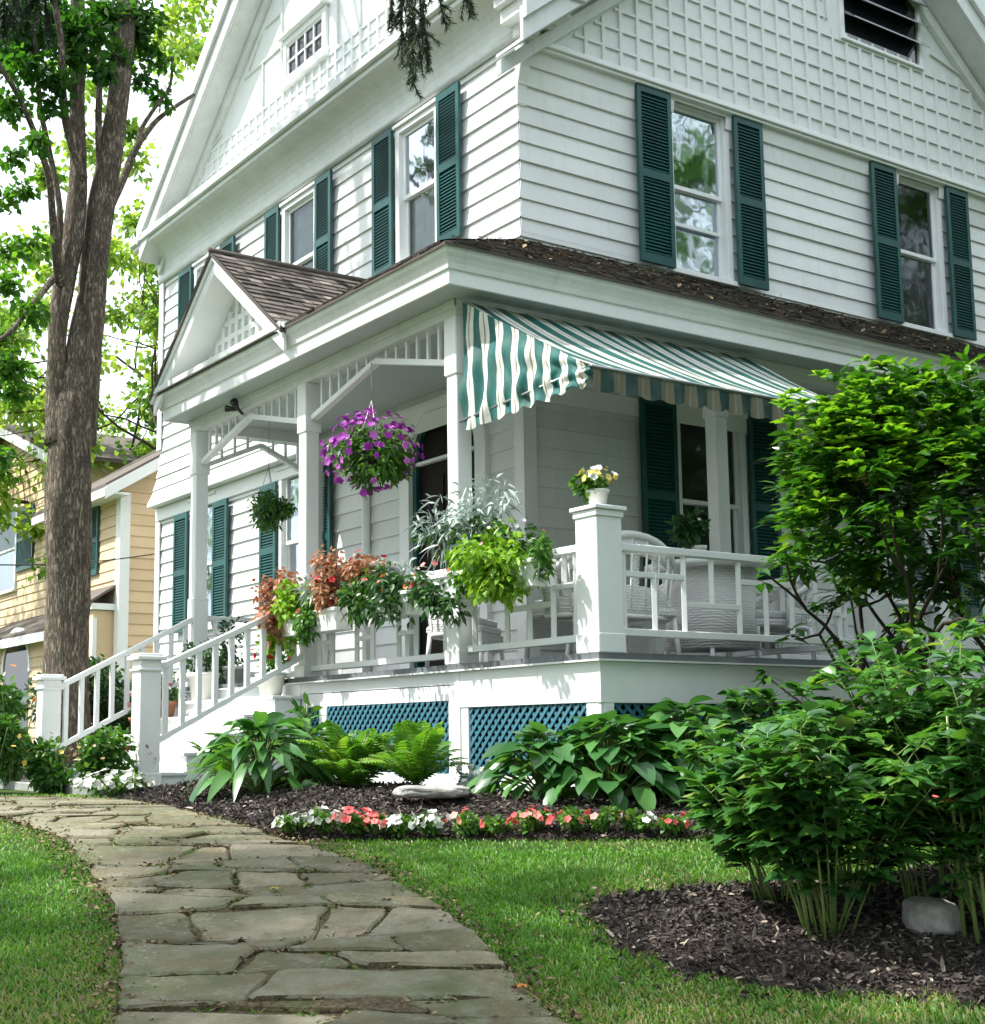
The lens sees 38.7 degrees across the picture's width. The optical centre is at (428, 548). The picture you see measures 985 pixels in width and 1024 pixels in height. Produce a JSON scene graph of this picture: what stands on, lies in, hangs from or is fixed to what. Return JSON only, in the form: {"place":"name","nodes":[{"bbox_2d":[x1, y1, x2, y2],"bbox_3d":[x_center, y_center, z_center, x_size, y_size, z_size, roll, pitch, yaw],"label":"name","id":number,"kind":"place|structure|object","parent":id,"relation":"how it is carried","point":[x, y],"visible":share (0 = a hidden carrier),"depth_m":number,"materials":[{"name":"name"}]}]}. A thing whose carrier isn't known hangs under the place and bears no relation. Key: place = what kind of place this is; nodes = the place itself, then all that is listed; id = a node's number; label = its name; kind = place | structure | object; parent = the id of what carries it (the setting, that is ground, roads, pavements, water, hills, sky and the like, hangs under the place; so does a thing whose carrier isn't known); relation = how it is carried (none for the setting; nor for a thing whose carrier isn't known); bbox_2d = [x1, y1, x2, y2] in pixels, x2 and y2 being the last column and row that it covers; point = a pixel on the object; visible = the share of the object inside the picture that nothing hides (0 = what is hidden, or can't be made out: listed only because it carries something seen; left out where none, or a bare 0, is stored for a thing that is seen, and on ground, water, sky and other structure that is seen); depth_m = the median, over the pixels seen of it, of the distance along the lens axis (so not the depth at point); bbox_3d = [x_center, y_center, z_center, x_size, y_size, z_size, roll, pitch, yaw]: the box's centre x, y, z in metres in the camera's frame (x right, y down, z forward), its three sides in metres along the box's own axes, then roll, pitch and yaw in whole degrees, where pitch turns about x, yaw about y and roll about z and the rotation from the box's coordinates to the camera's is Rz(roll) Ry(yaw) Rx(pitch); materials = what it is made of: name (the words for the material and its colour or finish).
{"place":"outdoors","nodes":[
{"label":"outdoors","id":0,"kind":"place"},
{"bbox_2d":[0,797,566,1023],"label":"flagstone path","id":1,"kind":"structure","parent":0,"point":[437,959],"depth_m":6.38,"materials":[{"name":"stone"}]},
{"bbox_2d":[0,0,793,626],"label":"sky","id":2,"kind":"structure","parent":0,"point":[35,211],"materials":[{"name":"white"}]},
{"bbox_2d":[0,766,984,1023],"bbox_3d":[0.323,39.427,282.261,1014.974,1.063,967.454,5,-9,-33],"label":"lawn","id":3,"kind":"structure","parent":0,"point":[348,846],"depth_m":6.76,"materials":[{"name":"plant"}]},
{"bbox_2d":[0,713,37,769],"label":"garden shrub","id":4,"kind":"object","parent":3,"relation":"on","point":[12,741],"visible":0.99,"depth_m":12.90,"materials":[{"name":"green plant"}]},
{"bbox_2d":[0,664,38,784],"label":"garden shrub","id":5,"kind":"object","parent":3,"relation":"on","point":[9,695],"visible":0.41,"depth_m":14.32,"materials":[{"name":"green plant"}]},
{"bbox_2d":[16,732,79,794],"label":"border plant","id":6,"kind":"object","parent":3,"relation":"on","point":[46,768],"visible":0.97,"depth_m":12.88,"materials":[{"name":"green plant"}]},
{"bbox_2d":[14,414,126,433],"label":"broadleaf tree","id":7,"kind":"object","parent":3,"relation":"on","point":[106,422],"depth_m":43.35,"materials":[{"name":"green plant"}]},
{"bbox_2d":[0,292,150,600],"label":"broadleaf tree","id":8,"kind":"object","parent":3,"relation":"on","point":[114,428],"visible":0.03,"depth_m":46.38,"materials":[{"name":"green plant"}]},
{"bbox_2d":[0,423,159,759],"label":"yellow house","id":9,"kind":"structure","parent":3,"relation":"on","point":[121,618],"depth_m":26.06,"materials":[{"name":"paint"}]},
{"bbox_2d":[0,500,21,595],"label":"window","id":10,"kind":"structure","parent":9,"relation":"in","point":[8,577],"depth_m":35.03,"materials":[{"name":"white paint"}]},
{"bbox_2d":[3,645,28,759],"bbox_3d":[-8.558,3.122,29.024,0.010,2.786,1.715,5,-9,-33],"label":"garage door","id":11,"kind":"structure","parent":9,"relation":"in","point":[17,655],"depth_m":28.95,"materials":[{"name":"glass"}]},
{"bbox_2d":[0,200,159,606],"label":"broadleaf tree","id":12,"kind":"object","parent":3,"relation":"on","point":[118,318],"visible":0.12,"depth_m":33.01,"materials":[{"name":"green plant"}]},
{"bbox_2d":[0,0,218,583],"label":"broadleaf tree","id":13,"kind":"object","parent":3,"relation":"on","point":[188,46],"visible":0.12,"depth_m":29.60,"materials":[{"name":"green plant"}]},
{"bbox_2d":[0,0,478,103],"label":"spruce tree","id":14,"kind":"object","parent":3,"relation":"on","point":[413,35],"visible":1,"depth_m":6.72,"materials":[{"name":"green plant"}]},
{"bbox_2d":[0,796,560,1023],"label":"path base","id":15,"kind":"object","parent":3,"relation":"on","point":[323,920],"visible":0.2,"depth_m":6.29,"materials":[{"name":"soil"}]},
{"bbox_2d":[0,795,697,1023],"bbox_3d":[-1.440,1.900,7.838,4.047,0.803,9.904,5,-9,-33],"label":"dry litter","id":16,"kind":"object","parent":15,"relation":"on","point":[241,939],"visible":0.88,"depth_m":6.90,"materials":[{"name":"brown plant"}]},
{"bbox_2d":[0,0,984,800],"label":"white house","id":17,"kind":"structure","parent":3,"relation":"on","point":[336,220],"depth_m":15.17,"materials":[{"name":"paint"}]},
{"bbox_2d":[0,553,154,565],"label":"overhead wire","id":18,"kind":"object","parent":17,"relation":"attached to","point":[92,561],"visible":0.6,"depth_m":21.14,"materials":[{"name":"black metal"}]},
{"bbox_2d":[127,690,131,723],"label":"potted plant","id":19,"kind":"object","parent":17,"relation":"on","point":[129,706],"visible":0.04,"depth_m":14.84,"materials":[{"name":"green plant"}]},
{"bbox_2d":[160,675,178,717],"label":"potted plant","id":20,"kind":"object","parent":17,"relation":"on","point":[172,703],"visible":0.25,"depth_m":15.05,"materials":[{"name":"green plant"}]},
{"bbox_2d":[179,638,223,700],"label":"potted plant","id":21,"kind":"object","parent":17,"relation":"on","point":[206,685],"visible":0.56,"depth_m":14.97,"materials":[{"name":"green plant"}]},
{"bbox_2d":[187,490,217,630],"bbox_3d":[-3.150,0.208,19.788,0.205,1.932,0.930,5,-9,-33],"label":"window","id":22,"kind":"structure","parent":17,"relation":"in","point":[209,532],"depth_m":19.76,"materials":[{"name":"white paint"}]},
{"bbox_2d":[192,246,219,286],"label":"window","id":23,"kind":"structure","parent":17,"relation":"in","point":[198,265],"depth_m":20.59,"materials":[{"name":"white paint"}]},
{"bbox_2d":[211,611,247,683],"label":"potted plant","id":24,"kind":"object","parent":17,"relation":"on","point":[239,674],"visible":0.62,"depth_m":15.54,"materials":[{"name":"green plant"}]},
{"bbox_2d":[225,398,243,414],"bbox_3d":[-2.098,-1.513,14.981,0.202,0.157,0.210,-2,-8,14],"label":"porch lamp","id":25,"kind":"object","parent":17,"relation":"attached to","point":[234,403],"visible":1,"depth_m":14.98,"materials":[{"name":"black metal"}]},
{"bbox_2d":[251,633,289,695],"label":"potted plant","id":26,"kind":"object","parent":17,"relation":"on","point":[272,686],"visible":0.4,"depth_m":13.59,"materials":[{"name":"green plant"}]},
{"bbox_2d":[245,449,297,534],"bbox_3d":[-1.768,-0.820,15.818,0.609,1.355,0.674,5,-9,-33],"label":"hanging basket","id":27,"kind":"object","parent":17,"relation":"hanging from","point":[271,512],"visible":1,"depth_m":15.65,"materials":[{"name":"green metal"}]},
{"bbox_2d":[275,462,298,580],"bbox_3d":[-1.630,-0.113,17.519,0.205,1.932,0.930,5,-9,-33],"label":"window","id":28,"kind":"structure","parent":17,"relation":"in","point":[288,539],"depth_m":17.76,"materials":[{"name":"white paint"}]},
{"bbox_2d":[279,181,313,267],"bbox_3d":[-1.610,-3.711,17.933,0.205,1.732,1.030,5,-9,-33],"label":"window","id":29,"kind":"structure","parent":17,"relation":"in","point":[297,236],"depth_m":18.19,"materials":[{"name":"white paint"}]},
{"bbox_2d":[250,545,353,659],"bbox_3d":[-1.125,0.533,13.164,0.721,1.011,1.499,5,-9,-33],"label":"window box","id":30,"kind":"object","parent":17,"relation":"attached to","point":[306,611],"visible":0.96,"depth_m":12.93,"materials":[{"name":"white paint"}]},
{"bbox_2d":[319,362,424,499],"bbox_3d":[-0.508,-1.083,12.789,0.933,1.272,0.935,5,-9,-33],"label":"hanging basket","id":31,"kind":"object","parent":17,"relation":"hanging from","point":[379,461],"visible":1,"depth_m":12.65,"materials":[{"name":"purple plant"}]},
{"bbox_2d":[332,550,432,631],"bbox_3d":[-0.317,0.349,11.974,0.773,0.793,1.318,7,-10,-42],"label":"window box","id":32,"kind":"object","parent":17,"relation":"attached to","point":[379,596],"visible":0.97,"depth_m":11.89,"materials":[{"name":"white paint"}]},
{"bbox_2d":[391,98,436,262],"bbox_3d":[-0.085,-4.033,15.655,0.205,1.732,0.970,5,-9,-33],"label":"window","id":33,"kind":"structure","parent":17,"relation":"in","point":[415,135],"depth_m":15.82,"materials":[{"name":"white paint"}]},
{"bbox_2d":[399,413,496,668],"bbox_3d":[0.203,-0.195,14.759,0.175,3.170,1.620,5,-9,-33],"label":"front door","id":34,"kind":"structure","parent":17,"relation":"in","point":[430,477],"depth_m":15.08,"materials":[{"name":"white paint"}]},
{"bbox_2d":[425,606,504,666],"bbox_3d":[0.306,0.743,12.965,0.658,0.830,0.804,-4,-8,22],"label":"wicker chair","id":35,"kind":"object","parent":17,"relation":"on","point":[489,631],"visible":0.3,"depth_m":12.75,"materials":[{"name":"white wicker"}]},
{"bbox_2d":[402,471,558,628],"bbox_3d":[0.428,-0.011,10.824,0.858,1.233,1.818,3,-8,-23],"label":"window box","id":36,"kind":"object","parent":17,"relation":"attached to","point":[486,565],"visible":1,"depth_m":10.65,"materials":[{"name":"white paint"}]},
{"bbox_2d":[568,465,617,504],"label":"potted plant","id":37,"kind":"object","parent":17,"relation":"on","point":[591,488],"visible":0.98,"depth_m":10.17,"materials":[{"name":"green plant"}]},
{"bbox_2d":[524,530,681,657],"bbox_3d":[1.413,0.400,11.183,1.321,1.010,0.741,5,-9,-33],"label":"wicker settee","id":38,"kind":"object","parent":17,"relation":"on","point":[639,603],"visible":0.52,"depth_m":11.04,"materials":[{"name":"white wicker"}]},
{"bbox_2d":[459,301,851,464],"bbox_3d":[2.143,-1.489,11.871,3.488,1.128,1.695,5,-9,-33],"label":"striped awning","id":39,"kind":"object","parent":17,"relation":"attached to","point":[514,362],"visible":0.88,"depth_m":11.23,"materials":[{"name":"fabric"}]},
{"bbox_2d":[665,101,739,288],"bbox_3d":[2.968,-3.945,15.484,1.030,2.062,0.205,5,-9,-33],"label":"window","id":40,"kind":"structure","parent":17,"relation":"in","point":[700,143],"depth_m":15.56,"materials":[{"name":"white paint"}]},
{"bbox_2d":[644,558,770,657],"bbox_3d":[2.364,0.553,11.725,1.080,0.846,1.080,5,-9,-33],"label":"wicker table","id":41,"kind":"object","parent":17,"relation":"on","point":[708,620],"visible":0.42,"depth_m":11.40,"materials":[{"name":"white wicker"}]},
{"bbox_2d":[664,505,710,550],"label":"potted plant","id":42,"kind":"object","parent":41,"relation":"on","point":[686,532],"visible":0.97,"depth_m":11.53,"materials":[{"name":"green plant"}]},
{"bbox_2d":[676,404,749,554],"bbox_3d":[3.019,-0.491,15.026,1.140,2.032,0.200,5,-9,-33],"label":"window","id":43,"kind":"structure","parent":17,"relation":"in","point":[739,509],"depth_m":15.26,"materials":[{"name":"white paint"}]},
{"bbox_2d":[724,574,816,659],"bbox_3d":[3.069,0.631,12.535,0.679,0.890,0.826,2,-8,-15],"label":"wicker chair","id":44,"kind":"object","parent":17,"relation":"on","point":[779,622],"visible":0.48,"depth_m":12.27,"materials":[{"name":"white wicker"}]},
{"bbox_2d":[894,174,953,339],"bbox_3d":[6.120,-3.689,17.555,1.030,2.062,0.200,5,-9,-33],"label":"window","id":45,"kind":"structure","parent":17,"relation":"in","point":[935,261],"depth_m":17.72,"materials":[{"name":"white paint"}]},
{"bbox_2d":[900,472,963,611],"bbox_3d":[6.011,-0.247,16.994,1.100,2.032,0.200,5,-9,-33],"label":"window","id":46,"kind":"structure","parent":17,"relation":"in","point":[947,518],"depth_m":17.18,"materials":[{"name":"white paint"}]},
{"bbox_2d":[106,780,931,840],"bbox_3d":[2.407,2.072,11.735,10.720,0.382,7.120,0,-8,0],"label":"mulch bed","id":47,"kind":"object","parent":3,"relation":"on","point":[538,836],"visible":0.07,"depth_m":8.84,"materials":[{"name":"brown wood"}]},
{"bbox_2d":[67,724,156,793],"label":"border plant","id":48,"kind":"object","parent":47,"relation":"on","point":[96,754],"visible":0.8,"depth_m":12.22,"materials":[{"name":"green plant"}]},
{"bbox_2d":[73,768,159,798],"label":"petunia plant","id":49,"kind":"object","parent":47,"relation":"on","point":[114,783],"visible":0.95,"depth_m":11.58,"materials":[{"name":"white plant"}]},
{"bbox_2d":[184,733,253,776],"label":"plant","id":50,"kind":"object","parent":47,"relation":"on","point":[227,766],"visible":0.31,"depth_m":11.38,"materials":[{"name":"green plant"}]},
{"bbox_2d":[182,711,337,803],"bbox_3d":[-1.219,1.659,10.437,1.266,0.888,1.362,5,-9,-33],"label":"hosta plant","id":51,"kind":"object","parent":47,"relation":"on","point":[259,765],"visible":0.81,"depth_m":10.33,"materials":[{"name":"green plant"}]},
{"bbox_2d":[271,811,306,833],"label":"impatiens plant","id":52,"kind":"object","parent":47,"relation":"on","point":[286,823],"visible":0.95,"depth_m":8.51,"materials":[{"name":"green plant"}]},
{"bbox_2d":[233,710,366,792],"bbox_3d":[-0.993,1.591,10.815,1.120,0.679,0.993,5,-9,-33],"label":"hosta plant","id":53,"kind":"object","parent":47,"relation":"on","point":[306,727],"visible":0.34,"depth_m":10.70,"materials":[{"name":"green plant"}]},
{"bbox_2d":[286,692,322,738],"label":"sprout plant","id":54,"kind":"object","parent":47,"relation":"on","point":[297,708],"visible":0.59,"depth_m":11.20,"materials":[{"name":"green plant"}]},
{"bbox_2d":[295,805,342,834],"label":"impatiens plant","id":55,"kind":"object","parent":47,"relation":"on","point":[319,822],"visible":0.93,"depth_m":8.49,"materials":[{"name":"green plant"}]},
{"bbox_2d":[292,719,400,787],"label":"fern plant","id":56,"kind":"object","parent":47,"relation":"on","point":[346,769],"visible":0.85,"depth_m":10.36,"materials":[{"name":"green plant"}]},
{"bbox_2d":[331,806,376,834],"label":"impatiens plant","id":57,"kind":"object","parent":47,"relation":"on","point":[348,823],"visible":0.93,"depth_m":8.47,"materials":[{"name":"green plant"}]},
{"bbox_2d":[356,812,395,834],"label":"impatiens plant","id":58,"kind":"object","parent":47,"relation":"on","point":[377,817],"visible":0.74,"depth_m":8.51,"materials":[{"name":"pink plant"}]},
{"bbox_2d":[378,812,417,837],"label":"impatiens plant","id":59,"kind":"object","parent":47,"relation":"on","point":[402,824],"visible":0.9,"depth_m":8.46,"materials":[{"name":"white plant"}]},
{"bbox_2d":[349,720,474,783],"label":"fern plant","id":60,"kind":"object","parent":47,"relation":"on","point":[416,760],"visible":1,"depth_m":10.08,"materials":[{"name":"green plant"}]},
{"bbox_2d":[392,785,471,798],"bbox_3d":[0.025,1.602,9.224,0.522,0.084,0.313,-1,-8,2],"label":"flat stone","id":61,"kind":"object","parent":47,"relation":"on","point":[434,791],"visible":1,"depth_m":9.09,"materials":[{"name":"grey stone"}]},
{"bbox_2d":[409,809,455,835],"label":"impatiens plant","id":62,"kind":"object","parent":47,"relation":"on","point":[432,823],"visible":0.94,"depth_m":8.45,"materials":[{"name":"white plant"}]},
{"bbox_2d":[442,807,484,837],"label":"impatiens plant","id":63,"kind":"object","parent":47,"relation":"on","point":[465,821],"visible":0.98,"depth_m":8.46,"materials":[{"name":"green plant"}]},
{"bbox_2d":[453,759,503,793],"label":"cushion plant","id":64,"kind":"object","parent":47,"relation":"on","point":[466,778],"visible":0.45,"depth_m":10.06,"materials":[{"name":"white plant"}]},
{"bbox_2d":[476,814,518,835],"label":"impatiens plant","id":65,"kind":"object","parent":47,"relation":"on","point":[493,826],"visible":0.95,"depth_m":8.47,"materials":[{"name":"green plant"}]},
{"bbox_2d":[505,805,558,834],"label":"impatiens plant","id":66,"kind":"object","parent":47,"relation":"on","point":[533,815],"visible":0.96,"depth_m":8.47,"materials":[{"name":"pink plant"}]},
{"bbox_2d":[100,774,984,1014],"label":"bark mulch","id":67,"kind":"object","parent":47,"relation":"on","point":[396,803],"visible":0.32,"depth_m":6.66,"materials":[{"name":"brown wood"}]},
{"bbox_2d":[466,721,631,800],"bbox_3d":[0.859,1.490,9.626,1.125,0.603,1.120,5,-9,-33],"label":"hosta plant","id":68,"kind":"object","parent":47,"relation":"on","point":[499,766],"visible":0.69,"depth_m":9.50,"materials":[{"name":"green plant"}]},
{"bbox_2d":[545,805,592,833],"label":"impatiens plant","id":69,"kind":"object","parent":47,"relation":"on","point":[570,817],"visible":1,"depth_m":8.45,"materials":[{"name":"green plant"}]},
{"bbox_2d":[584,805,626,832],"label":"impatiens plant","id":70,"kind":"object","parent":47,"relation":"on","point":[604,821],"visible":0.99,"depth_m":8.45,"materials":[{"name":"green plant"}]},
{"bbox_2d":[528,710,696,811],"bbox_3d":[1.240,1.450,9.476,1.181,0.698,1.182,2,-8,-20],"label":"hosta plant","id":71,"kind":"object","parent":47,"relation":"on","point":[610,756],"visible":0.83,"depth_m":9.27,"materials":[{"name":"green plant"}]},
{"bbox_2d":[617,807,657,832],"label":"impatiens plant","id":72,"kind":"object","parent":47,"relation":"on","point":[639,820],"visible":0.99,"depth_m":8.44,"materials":[{"name":"green plant"}]},
{"bbox_2d":[653,811,689,834],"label":"impatiens plant","id":73,"kind":"object","parent":47,"relation":"on","point":[672,823],"visible":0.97,"depth_m":8.37,"materials":[{"name":"green plant"}]},
{"bbox_2d":[596,695,758,799],"bbox_3d":[1.825,1.404,9.718,1.274,0.770,1.246,5,-9,-33],"label":"hosta plant","id":74,"kind":"object","parent":47,"relation":"on","point":[677,730],"visible":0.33,"depth_m":9.59,"materials":[{"name":"green plant"}]},
{"bbox_2d":[701,695,816,774],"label":"hosta plant","id":75,"kind":"object","parent":47,"relation":"on","point":[736,713],"visible":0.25,"depth_m":9.98,"materials":[{"name":"green plant"}]},
{"bbox_2d":[717,344,984,734],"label":"glossy shrub","id":76,"kind":"object","parent":47,"relation":"on","point":[886,440],"visible":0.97,"depth_m":8.94,"materials":[{"name":"green plant"}]},
{"bbox_2d":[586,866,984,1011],"bbox_3d":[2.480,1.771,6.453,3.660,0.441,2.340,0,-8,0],"label":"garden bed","id":77,"kind":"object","parent":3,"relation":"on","point":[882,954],"visible":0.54,"depth_m":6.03,"materials":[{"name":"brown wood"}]},
{"bbox_2d":[659,714,855,905],"bbox_3d":[1.549,1.249,6.707,0.930,0.914,0.874,2,-8,-15],"label":"leafy perennial","id":78,"kind":"object","parent":77,"relation":"on","point":[709,808],"visible":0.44,"depth_m":6.62,"materials":[{"name":"green plant"}]},
{"bbox_2d":[701,701,962,940],"bbox_3d":[1.782,1.196,6.186,1.102,1.022,1.067,5,-9,-33],"label":"leafy perennial","id":79,"kind":"object","parent":77,"relation":"on","point":[800,811],"visible":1,"depth_m":6.05,"materials":[{"name":"green plant"}]},
{"bbox_2d":[721,674,957,892],"bbox_3d":[2.087,1.164,7.035,1.134,1.091,1.006,5,-9,-33],"label":"leafy perennial","id":80,"kind":"object","parent":77,"relation":"on","point":[815,682],"visible":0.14,"depth_m":6.87,"materials":[{"name":"green plant"}]},
{"bbox_2d":[811,619,984,906],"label":"leafy perennial","id":81,"kind":"object","parent":77,"relation":"on","point":[887,651],"visible":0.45,"depth_m":6.65,"materials":[{"name":"green plant"}]},
{"bbox_2d":[830,632,984,869],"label":"leafy perennial","id":82,"kind":"object","parent":77,"relation":"on","point":[953,671],"visible":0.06,"depth_m":7.43,"materials":[{"name":"green plant"}]},
{"bbox_2d":[849,676,984,939],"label":"leafy perennial","id":83,"kind":"object","parent":77,"relation":"on","point":[971,799],"visible":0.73,"depth_m":6.11,"materials":[{"name":"green plant"}]},
{"bbox_2d":[902,896,960,935],"bbox_3d":[2.253,1.653,6.280,0.238,0.172,0.231,-1,-8,4],"label":"garden rock","id":84,"kind":"object","parent":77,"relation":"on","point":[929,915],"visible":0.85,"depth_m":6.19,"materials":[{"name":"grey stone"}]},
{"bbox_2d":[902,648,984,788],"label":"leafy perennial","id":85,"kind":"object","parent":77,"relation":"on","point":[968,680],"visible":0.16,"depth_m":6.87,"materials":[{"name":"green plant"}]},
{"bbox_2d":[929,709,969,936],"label":"lily stalk","id":86,"kind":"object","parent":77,"relation":"on","point":[962,912],"visible":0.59,"depth_m":6.12,"materials":[{"name":"green plant"}]},
{"bbox_2d":[932,789,984,943],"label":"lily stalk","id":87,"kind":"object","parent":77,"relation":"on","point":[973,913],"visible":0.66,"depth_m":6.09,"materials":[{"name":"green plant"}]},
{"bbox_2d":[955,809,984,923],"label":"lily stalk","id":88,"kind":"object","parent":77,"relation":"on","point":[981,879],"visible":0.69,"depth_m":6.07,"materials":[{"name":"green plant"}]},
{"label":"side bed","id":89,"kind":"structure","parent":3,"relation":"on","visible":0},
{"bbox_2d":[18,653,131,748],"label":"evergreen shrub","id":90,"kind":"object","parent":89,"relation":"on","point":[123,721],"visible":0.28,"depth_m":16.88,"materials":[{"name":"green plant"}]},
{"bbox_2d":[0,0,194,768],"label":"maple tree","id":91,"kind":"object","parent":89,"relation":"on","point":[82,234],"visible":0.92,"depth_m":15.70,"materials":[{"name":"green plant"}]},
{"bbox_2d":[104,670,178,737],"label":"evergreen shrub","id":92,"kind":"object","parent":89,"relation":"on","point":[131,698],"depth_m":18.64,"materials":[{"name":"green plant"}]},
{"bbox_2d":[161,638,243,701],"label":"evergreen shrub","id":93,"kind":"object","parent":89,"relation":"on","point":[220,679],"visible":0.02,"depth_m":17.03,"materials":[{"name":"green plant"}]},
{"bbox_2d":[563,577,650,654],"bbox_3d":[1.661,0.706,13.219,0.804,0.950,0.658,6,-10,-42],"label":"wicker chair","id":94,"kind":"object","parent":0,"point":[639,644],"visible":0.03,"depth_m":13.09,"materials":[{"name":"white wicker"}]},
{"bbox_2d":[756,595,822,655],"bbox_3d":[3.635,0.884,14.577,0.848,0.930,0.679,6,-10,-39],"label":"wicker chair","id":95,"kind":"object","parent":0,"point":[788,645],"visible":0.09,"depth_m":14.43,"materials":[{"name":"white wicker"}]}
]}

